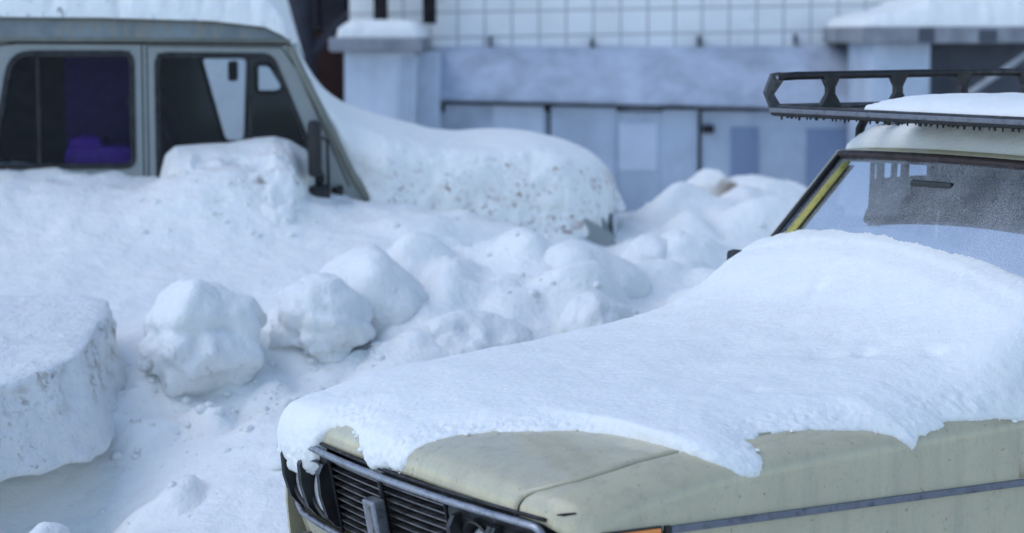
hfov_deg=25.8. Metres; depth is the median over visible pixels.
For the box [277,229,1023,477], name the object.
snow cover
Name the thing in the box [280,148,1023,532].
parked car
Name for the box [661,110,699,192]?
hatch door
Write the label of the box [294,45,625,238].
snow cover
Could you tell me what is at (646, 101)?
building
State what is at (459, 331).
snow chunk
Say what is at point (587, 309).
snow chunk
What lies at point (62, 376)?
snow slab
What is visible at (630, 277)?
snow chunk
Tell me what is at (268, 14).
snow cover
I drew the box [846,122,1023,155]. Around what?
snow cover
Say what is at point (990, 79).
pole
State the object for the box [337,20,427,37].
snow cover
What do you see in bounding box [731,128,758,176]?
boarded window
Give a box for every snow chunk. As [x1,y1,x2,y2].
[29,522,69,532]
[137,277,267,396]
[258,442,281,470]
[268,272,375,363]
[319,244,428,341]
[426,309,532,354]
[543,239,650,298]
[559,291,632,332]
[620,233,667,262]
[669,256,714,268]
[686,169,737,196]
[719,185,778,199]
[783,180,806,193]
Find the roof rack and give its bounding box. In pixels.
[763,68,1023,136]
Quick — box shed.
[311,0,348,102]
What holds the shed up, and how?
on the ground
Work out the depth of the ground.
9.24 m
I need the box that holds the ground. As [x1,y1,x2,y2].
[0,0,801,532]
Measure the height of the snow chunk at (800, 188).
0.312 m
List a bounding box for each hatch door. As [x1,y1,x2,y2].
[551,106,615,212]
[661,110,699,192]
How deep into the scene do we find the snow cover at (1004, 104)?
6.46 m
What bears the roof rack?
on the parked car
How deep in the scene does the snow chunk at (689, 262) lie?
9.57 m
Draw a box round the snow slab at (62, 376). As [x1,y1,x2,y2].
[0,295,125,481]
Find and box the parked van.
[0,17,616,246]
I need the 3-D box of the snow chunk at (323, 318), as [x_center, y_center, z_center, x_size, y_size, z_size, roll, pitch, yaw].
[-0.720,0.229,8.466,0.418,0.407,0.402,0,6,0]
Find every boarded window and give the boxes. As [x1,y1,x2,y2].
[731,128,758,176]
[806,129,846,187]
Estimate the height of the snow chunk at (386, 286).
0.482 m
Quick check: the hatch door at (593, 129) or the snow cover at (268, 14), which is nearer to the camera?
the snow cover at (268, 14)
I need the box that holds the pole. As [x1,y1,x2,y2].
[968,53,1023,92]
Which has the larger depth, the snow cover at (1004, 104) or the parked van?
the parked van
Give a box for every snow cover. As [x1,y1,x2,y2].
[0,0,291,38]
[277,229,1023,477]
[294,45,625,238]
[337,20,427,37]
[826,0,1023,26]
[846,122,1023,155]
[865,92,1023,116]
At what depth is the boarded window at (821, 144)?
16.38 m
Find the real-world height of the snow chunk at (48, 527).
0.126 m
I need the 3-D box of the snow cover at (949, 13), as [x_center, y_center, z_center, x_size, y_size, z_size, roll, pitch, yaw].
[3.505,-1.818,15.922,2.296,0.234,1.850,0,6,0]
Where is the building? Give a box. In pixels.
[329,0,1023,213]
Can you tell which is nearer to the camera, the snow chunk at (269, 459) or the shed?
the snow chunk at (269, 459)
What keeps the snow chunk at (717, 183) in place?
on the ground
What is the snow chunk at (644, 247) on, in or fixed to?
on the ground
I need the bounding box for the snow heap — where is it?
[160,136,315,227]
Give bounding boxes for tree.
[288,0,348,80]
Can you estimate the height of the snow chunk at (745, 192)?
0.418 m
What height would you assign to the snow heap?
1.368 m
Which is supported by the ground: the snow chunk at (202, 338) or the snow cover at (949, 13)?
the snow chunk at (202, 338)

